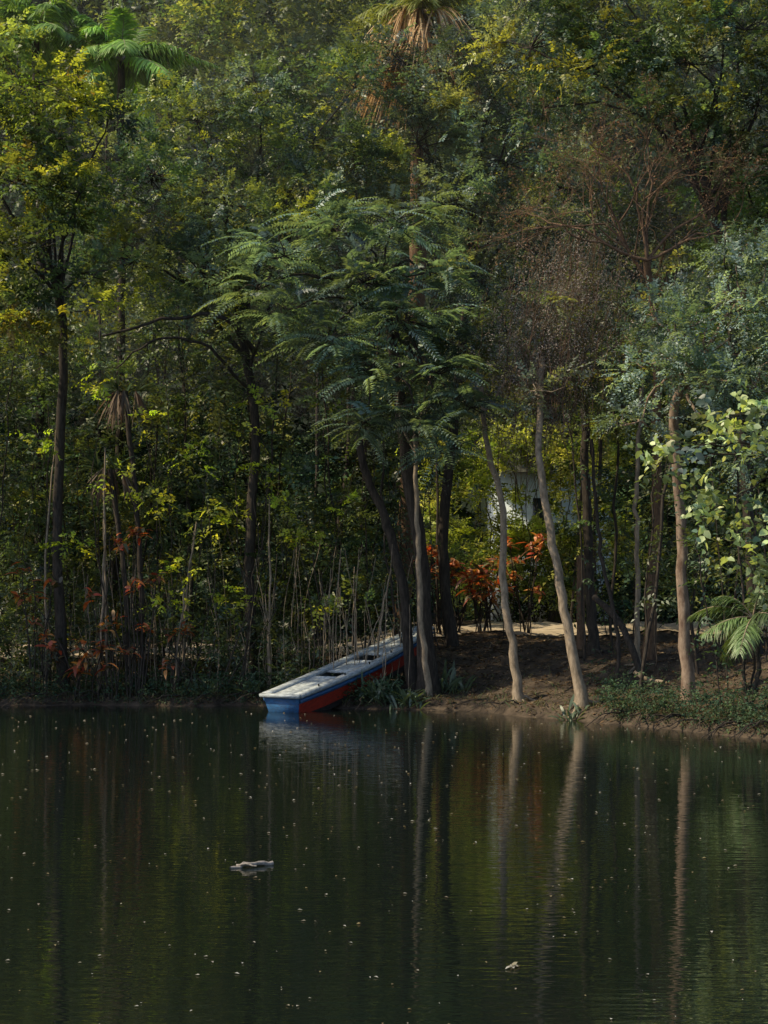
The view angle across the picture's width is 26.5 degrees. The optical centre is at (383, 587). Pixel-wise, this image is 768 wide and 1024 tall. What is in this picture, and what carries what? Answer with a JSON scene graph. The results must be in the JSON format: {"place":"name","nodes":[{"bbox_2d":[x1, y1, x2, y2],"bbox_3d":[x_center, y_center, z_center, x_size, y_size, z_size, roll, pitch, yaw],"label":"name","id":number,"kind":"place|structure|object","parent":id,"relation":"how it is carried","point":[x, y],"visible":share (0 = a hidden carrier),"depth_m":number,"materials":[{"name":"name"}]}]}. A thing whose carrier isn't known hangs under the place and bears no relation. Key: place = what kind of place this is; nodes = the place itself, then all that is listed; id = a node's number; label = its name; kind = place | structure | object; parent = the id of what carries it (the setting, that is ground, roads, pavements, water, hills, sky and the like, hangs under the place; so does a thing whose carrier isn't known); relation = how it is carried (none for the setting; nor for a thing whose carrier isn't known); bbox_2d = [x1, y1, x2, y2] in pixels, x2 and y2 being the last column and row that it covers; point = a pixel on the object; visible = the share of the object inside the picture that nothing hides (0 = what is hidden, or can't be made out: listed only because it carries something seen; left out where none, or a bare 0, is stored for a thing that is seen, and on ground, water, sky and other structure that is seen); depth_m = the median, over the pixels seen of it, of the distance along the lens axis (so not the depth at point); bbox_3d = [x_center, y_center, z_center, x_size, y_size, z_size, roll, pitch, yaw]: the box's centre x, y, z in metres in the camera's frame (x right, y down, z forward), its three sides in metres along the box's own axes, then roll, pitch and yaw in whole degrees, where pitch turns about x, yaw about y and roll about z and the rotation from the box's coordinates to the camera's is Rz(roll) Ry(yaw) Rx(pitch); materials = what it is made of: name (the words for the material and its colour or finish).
{"place":"outdoors","nodes":[
{"label":"outdoors","id":0,"kind":"place"},
{"bbox_2d":[0,705,767,1023],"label":"pond water","id":1,"kind":"structure","parent":0,"point":[420,957],"depth_m":11.01,"materials":[{"name":"green liquid"}]},
{"bbox_2d":[2,711,766,1023],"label":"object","id":2,"kind":"object","parent":1,"relation":"on","point":[390,837],"depth_m":11.15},
{"bbox_2d":[505,962,519,968],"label":"floating leaf clump","id":3,"kind":"object","parent":1,"relation":"on","point":[513,964],"visible":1,"depth_m":8.14,"materials":[{"name":"beige plant"}]},
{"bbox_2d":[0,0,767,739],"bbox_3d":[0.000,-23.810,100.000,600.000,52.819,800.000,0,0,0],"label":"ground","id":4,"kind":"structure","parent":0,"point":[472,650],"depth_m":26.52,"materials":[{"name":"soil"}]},
{"bbox_2d":[5,562,62,692],"bbox_3d":[-5.750,0.668,26.760,0.993,2.190,0.462,0,0,0],"label":"red leaved plant","id":5,"kind":"object","parent":4,"relation":"on","point":[53,584],"visible":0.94,"depth_m":26.70,"materials":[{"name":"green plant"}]},
{"bbox_2d":[21,615,65,693],"bbox_3d":[-5.537,1.104,26.563,0.672,1.318,0.908,0,0,0],"label":"red leaved plant","id":6,"kind":"object","parent":4,"relation":"on","point":[51,646],"visible":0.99,"depth_m":26.57,"materials":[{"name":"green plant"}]},
{"bbox_2d":[0,0,110,666],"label":"palm tree","id":7,"kind":"object","parent":4,"relation":"on","point":[52,13],"visible":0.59,"depth_m":29.99,"materials":[{"name":"green plant"}]},
{"bbox_2d":[59,652,91,701],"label":"red leaved plant","id":8,"kind":"object","parent":4,"relation":"on","point":[77,670],"visible":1,"depth_m":26.47,"materials":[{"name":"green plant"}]},
{"bbox_2d":[0,0,157,692],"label":"yellowing tree","id":9,"kind":"object","parent":4,"relation":"on","point":[51,173],"visible":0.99,"depth_m":25.25,"materials":[{"name":"green plant"}]},
{"bbox_2d":[69,639,117,700],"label":"red leaved plant","id":10,"kind":"object","parent":4,"relation":"on","point":[97,653],"visible":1,"depth_m":26.49,"materials":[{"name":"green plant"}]},
{"bbox_2d":[71,448,136,691],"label":"fan palm","id":11,"kind":"object","parent":4,"relation":"on","point":[111,475],"visible":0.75,"depth_m":27.36,"materials":[{"name":"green plant"}]},
{"bbox_2d":[83,587,140,698],"bbox_3d":[-4.449,0.884,26.411,0.901,1.857,0.716,0,0,-35],"label":"red leaved plant","id":12,"kind":"object","parent":4,"relation":"on","point":[90,593],"visible":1,"depth_m":26.48,"materials":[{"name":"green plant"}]},
{"bbox_2d":[84,369,164,691],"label":"fan palm","id":13,"kind":"object","parent":4,"relation":"on","point":[119,404],"visible":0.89,"depth_m":27.36,"materials":[{"name":"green plant"}]},
{"bbox_2d":[102,526,152,697],"bbox_3d":[-4.181,0.406,26.526,0.766,2.814,0.958,0,0,-35],"label":"red leaved plant","id":14,"kind":"object","parent":4,"relation":"on","point":[123,547],"visible":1,"depth_m":26.49,"materials":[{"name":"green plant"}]},
{"bbox_2d":[44,7,220,665],"bbox_3d":[-4.508,-4.510,29.894,3.183,12.042,3.141,0,0,0],"label":"palm tree","id":15,"kind":"object","parent":4,"relation":"on","point":[139,63],"visible":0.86,"depth_m":29.62,"materials":[{"name":"green plant"}]},
{"bbox_2d":[124,572,168,696],"bbox_3d":[-3.947,0.758,26.535,0.828,2.041,0.743,0,0,-35],"label":"red leaved plant","id":16,"kind":"object","parent":4,"relation":"on","point":[138,586],"visible":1,"depth_m":26.50,"materials":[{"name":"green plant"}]},
{"bbox_2d":[158,616,196,694],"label":"red leaved plant","id":17,"kind":"object","parent":4,"relation":"on","point":[165,659],"visible":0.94,"depth_m":26.54,"materials":[{"name":"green plant"}]},
{"bbox_2d":[7,357,374,700],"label":"yellow green saplings","id":18,"kind":"object","parent":4,"relation":"on","point":[276,501],"visible":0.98,"depth_m":26.63,"materials":[{"name":"green plant"}]},
{"bbox_2d":[181,668,225,694],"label":"strap leaved plant","id":19,"kind":"object","parent":4,"relation":"on","point":[204,688],"visible":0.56,"depth_m":26.74,"materials":[{"name":"green plant"}]},
{"bbox_2d":[21,29,423,686],"bbox_3d":[-2.796,-3.920,27.818,7.009,11.487,3.879,0,0,0],"label":"broadleaf tree","id":20,"kind":"object","parent":4,"relation":"on","point":[305,165],"visible":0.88,"depth_m":27.65,"materials":[{"name":"green plant"}]},
{"bbox_2d":[221,671,265,695],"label":"strap leaved plant","id":21,"kind":"object","parent":4,"relation":"on","point":[239,689],"visible":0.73,"depth_m":26.64,"materials":[{"name":"green plant"}]},
{"bbox_2d":[259,626,433,712],"bbox_3d":[-0.415,1.376,26.609,0.830,0.503,4.255,0,13,34],"label":"wooden boat","id":22,"kind":"object","parent":4,"relation":"on","point":[322,688],"visible":0.76,"depth_m":25.75,"materials":[{"name":"red paint"}]},
{"bbox_2d":[306,289,416,692],"bbox_3d":[-0.400,-1.512,26.258,2.013,6.614,1.755,0,0,13],"label":"leaning tree","id":23,"kind":"object","parent":4,"relation":"on","point":[401,578],"visible":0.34,"depth_m":26.52,"materials":[{"name":"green plant"}]},
{"bbox_2d":[185,184,552,694],"bbox_3d":[-0.172,-2.157,24.325,5.288,7.977,3.361,0,0,-20],"label":"feathery leaf tree","id":24,"kind":"object","parent":4,"relation":"on","point":[383,294],"visible":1,"depth_m":24.46,"materials":[{"name":"green plant"}]},
{"bbox_2d":[355,671,388,697],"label":"strap leaved plant","id":25,"kind":"object","parent":4,"relation":"on","point":[362,690],"visible":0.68,"depth_m":25.83,"materials":[{"name":"green plant"}]},
{"bbox_2d":[351,672,405,705],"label":"strap leaved plant","id":26,"kind":"object","parent":4,"relation":"on","point":[373,689],"visible":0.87,"depth_m":25.71,"materials":[{"name":"green plant"}]},
{"bbox_2d":[0,247,767,686],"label":"understory shrubs","id":27,"kind":"object","parent":4,"relation":"on","point":[42,381],"visible":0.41,"depth_m":29.17,"materials":[{"name":"green plant"}]},
{"bbox_2d":[0,0,767,647],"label":"background trees","id":28,"kind":"object","parent":4,"relation":"on","point":[306,30],"visible":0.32,"depth_m":35.66,"materials":[{"name":"green plant"}]},
{"bbox_2d":[0,0,767,637],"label":"distant forest","id":29,"kind":"object","parent":4,"relation":"on","point":[294,394],"visible":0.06,"depth_m":46.31,"materials":[{"name":"green plant"}]},
{"bbox_2d":[0,204,767,706],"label":"sapling thicket","id":30,"kind":"object","parent":4,"relation":"on","point":[386,568],"visible":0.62,"depth_m":27.50,"materials":[{"name":"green plant"}]},
{"bbox_2d":[0,375,767,644],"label":"hedge shrubs","id":31,"kind":"object","parent":4,"relation":"on","point":[623,590],"visible":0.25,"depth_m":33.20,"materials":[{"name":"green plant"}]},
{"bbox_2d":[0,518,767,709],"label":"bank shrubs","id":32,"kind":"object","parent":4,"relation":"on","point":[24,661],"visible":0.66,"depth_m":27.36,"materials":[{"name":"green plant"}]},
{"bbox_2d":[0,641,767,737],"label":"ground cover plants","id":33,"kind":"object","parent":4,"relation":"on","point":[670,699],"visible":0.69,"depth_m":23.72,"materials":[{"name":"green plant"}]},
{"bbox_2d":[0,628,767,733],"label":"leaf litter","id":34,"kind":"object","parent":4,"relation":"on","point":[551,653],"visible":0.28,"depth_m":26.59,"materials":[{"name":"brown plant"}]},
{"bbox_2d":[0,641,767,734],"bbox_3d":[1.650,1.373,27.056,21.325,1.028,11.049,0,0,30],"label":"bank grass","id":35,"kind":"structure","parent":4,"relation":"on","point":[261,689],"depth_m":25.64,"materials":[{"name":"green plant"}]},
{"bbox_2d":[1,661,767,740],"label":"fallen branches","id":36,"kind":"object","parent":4,"relation":"on","point":[729,722],"visible":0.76,"depth_m":23.62,"materials":[{"name":"brown wood"}]},
{"bbox_2d":[363,671,419,709],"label":"strap leaved plant","id":37,"kind":"object","parent":4,"relation":"on","point":[389,701],"visible":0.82,"depth_m":25.77,"materials":[{"name":"green plant"}]},
{"bbox_2d":[386,684,424,709],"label":"strap leaved plant","id":38,"kind":"object","parent":4,"relation":"on","point":[402,703],"visible":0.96,"depth_m":25.54,"materials":[{"name":"green plant"}]},
{"bbox_2d":[341,315,473,697],"bbox_3d":[0.347,-1.282,25.722,2.110,6.160,1.668,0,0,0],"label":"slender tree","id":39,"kind":"object","parent":4,"relation":"on","point":[428,681],"visible":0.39,"depth_m":25.76,"materials":[{"name":"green plant"}]},
{"bbox_2d":[400,689,435,708],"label":"strap leaved plant","id":40,"kind":"object","parent":4,"relation":"on","point":[413,695],"visible":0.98,"depth_m":25.50,"materials":[{"name":"green plant"}]},
{"bbox_2d":[338,0,506,635],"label":"palm tree","id":41,"kind":"object","parent":4,"relation":"on","point":[407,14],"visible":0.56,"depth_m":29.95,"materials":[{"name":"brown plant"}]},
{"bbox_2d":[413,544,462,634],"bbox_3d":[1.030,0.069,33.018,0.941,1.904,1.020,0,0,-41],"label":"red leaved plant","id":42,"kind":"object","parent":4,"relation":"on","point":[438,602],"visible":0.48,"depth_m":32.98,"materials":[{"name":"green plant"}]},
{"bbox_2d":[440,660,466,693],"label":"strap leaved plant","id":43,"kind":"object","parent":4,"relation":"on","point":[452,681],"visible":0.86,"depth_m":26.24,"materials":[{"name":"green plant"}]},
{"bbox_2d":[440,674,478,693],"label":"strap leaved plant","id":44,"kind":"object","parent":4,"relation":"on","point":[462,685],"visible":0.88,"depth_m":26.13,"materials":[{"name":"green plant"}]},
{"bbox_2d":[439,558,487,632],"bbox_3d":[1.598,0.185,33.069,1.135,1.581,0.998,0,0,0],"label":"red leaved plant","id":45,"kind":"object","parent":4,"relation":"on","point":[455,563],"visible":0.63,"depth_m":32.99,"materials":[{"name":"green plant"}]},
{"bbox_2d":[416,315,535,702],"bbox_3d":[1.387,-1.156,25.380,1.667,6.155,1.953,0,0,-12],"label":"slender tree","id":46,"kind":"object","parent":4,"relation":"on","point":[517,689],"visible":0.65,"depth_m":25.05,"materials":[{"name":"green plant"}]},
{"bbox_2d":[455,561,500,632],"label":"red leaved plant","id":47,"kind":"object","parent":4,"relation":"on","point":[473,595],"visible":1,"depth_m":32.51,"materials":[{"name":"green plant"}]},
{"bbox_2d":[320,0,638,648],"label":"tall tree","id":48,"kind":"object","parent":4,"relation":"on","point":[420,110],"visible":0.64,"depth_m":28.52,"materials":[{"name":"green plant"}]},
{"bbox_2d":[475,555,517,631],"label":"red leaved plant","id":49,"kind":"object","parent":4,"relation":"on","point":[488,609],"visible":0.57,"depth_m":33.28,"materials":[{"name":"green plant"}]},
{"bbox_2d":[459,412,579,621],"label":"sunlit shrubs","id":50,"kind":"object","parent":4,"relation":"on","point":[557,504],"visible":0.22,"depth_m":40.28,"materials":[{"name":"green plant"}]},
{"bbox_2d":[497,532,546,632],"bbox_3d":[2.920,-0.063,33.547,1.242,2.144,0.952,0,0,0],"label":"red leaved plant","id":51,"kind":"object","parent":4,"relation":"on","point":[519,561],"visible":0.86,"depth_m":33.59,"materials":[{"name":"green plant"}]},
{"bbox_2d":[379,384,665,623],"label":"sunlit shrubs","id":52,"kind":"object","parent":4,"relation":"on","point":[519,532],"visible":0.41,"depth_m":38.59,"materials":[{"name":"green plant"}]},
{"bbox_2d":[487,472,610,620],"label":"walls","id":53,"kind":"structure","parent":4,"relation":"on","point":[507,479],"depth_m":41.70,"materials":[{"name":"white paint"}]},
{"bbox_2d":[478,438,620,479],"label":"roof","id":54,"kind":"structure","parent":53,"relation":"on","point":[519,468],"depth_m":41.74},
{"bbox_2d":[533,498,592,532],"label":"windows","id":55,"kind":"structure","parent":53,"relation":"attached to","point":[541,515],"depth_m":41.66,"materials":[{"name":"grey glass"}]},
{"bbox_2d":[546,541,580,621],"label":"door","id":56,"kind":"structure","parent":53,"relation":"attached to","point":[557,616],"depth_m":41.66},
{"bbox_2d":[485,274,615,719],"bbox_3d":[2.544,-1.469,24.759,2.055,6.806,2.807,0,0,0],"label":"slender tree","id":57,"kind":"object","parent":4,"relation":"on","point":[582,699],"visible":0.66,"depth_m":24.04,"materials":[{"name":"brown plant"}]},
{"bbox_2d":[551,694,589,720],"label":"strap leaved plant","id":58,"kind":"object","parent":4,"relation":"on","point":[569,713],"visible":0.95,"depth_m":23.52,"materials":[{"name":"green plant"}]},
{"bbox_2d":[576,555,584,649],"bbox_3d":[3.347,0.304,27.802,0.148,1.727,0.163,0,0,0],"label":"wooden post","id":59,"kind":"object","parent":4,"relation":"on","point":[580,639],"visible":0.69,"depth_m":27.75,"materials":[{"name":"brown wood"}]},
{"bbox_2d":[544,347,631,687],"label":"slender tree","id":60,"kind":"object","parent":4,"relation":"on","point":[617,632],"visible":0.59,"depth_m":25.07,"materials":[{"name":"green plant"}]},
{"bbox_2d":[503,258,674,655],"bbox_3d":[3.469,-2.142,26.965,3.006,6.611,1.954,0,0,-17],"label":"broad trunk tree","id":61,"kind":"object","parent":4,"relation":"on","point":[591,625],"visible":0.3,"depth_m":27.12,"materials":[{"name":"green plant"}]},
{"bbox_2d":[452,0,767,661],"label":"dark tree","id":62,"kind":"object","parent":4,"relation":"on","point":[654,52],"visible":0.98,"depth_m":24.12,"materials":[{"name":"green plant"}]},
{"bbox_2d":[456,49,767,660],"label":"bare twiggy tree","id":63,"kind":"object","parent":4,"relation":"on","point":[646,273],"visible":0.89,"depth_m":23.77,"materials":[{"name":"brown plant"}]},
{"bbox_2d":[415,143,697,557],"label":"dry hanging vines","id":64,"kind":"object","parent":63,"relation":"hanging from","point":[551,328],"visible":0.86,"depth_m":24.73,"materials":[{"name":"brown plant"}]},
{"bbox_2d":[592,594,644,675],"bbox_3d":[3.642,0.741,25.484,0.137,1.270,1.237,0,0,-31],"label":"leaning log","id":65,"kind":"object","parent":4,"relation":"on","point":[623,629],"visible":0.84,"depth_m":25.26,"materials":[{"name":"brown wood"}]},
{"bbox_2d":[584,308,662,673],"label":"slender tree","id":66,"kind":"object","parent":4,"relation":"on","point":[638,581],"visible":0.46,"depth_m":25.47,"materials":[{"name":"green plant"}]},
{"bbox_2d":[633,670,663,684],"bbox_3d":[3.857,1.312,23.850,0.501,0.197,0.083,0,0,39],"label":"fallen log","id":67,"kind":"object","parent":4,"relation":"on","point":[645,678],"visible":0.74,"depth_m":23.83,"materials":[{"name":"brown wood"}]},
{"bbox_2d":[584,216,767,702],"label":"flaking bark tree","id":68,"kind":"object","parent":4,"relation":"on","point":[683,365],"visible":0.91,"depth_m":21.93,"materials":[{"name":"green plant"}]},
{"bbox_2d":[622,374,767,609],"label":"leaved tree","id":69,"kind":"object","parent":4,"relation":"on","point":[707,497],"visible":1,"depth_m":18.50,"materials":[{"name":"green plant"}]},
{"bbox_2d":[659,128,767,378],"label":"leafy tree","id":70,"kind":"object","parent":4,"relation":"on","point":[755,202],"visible":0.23,"depth_m":24.81,"materials":[{"name":"green plant"}]},
{"bbox_2d":[687,590,767,710],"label":"palm","id":71,"kind":"object","parent":4,"relation":"on","point":[761,614],"visible":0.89,"depth_m":21.81,"materials":[{"name":"green plant"}]},
{"bbox_2d":[0,622,767,659],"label":"dirt path","id":72,"kind":"structure","parent":0,"point":[548,628],"depth_m":34.84,"materials":[{"name":"beige soil"}]}
]}

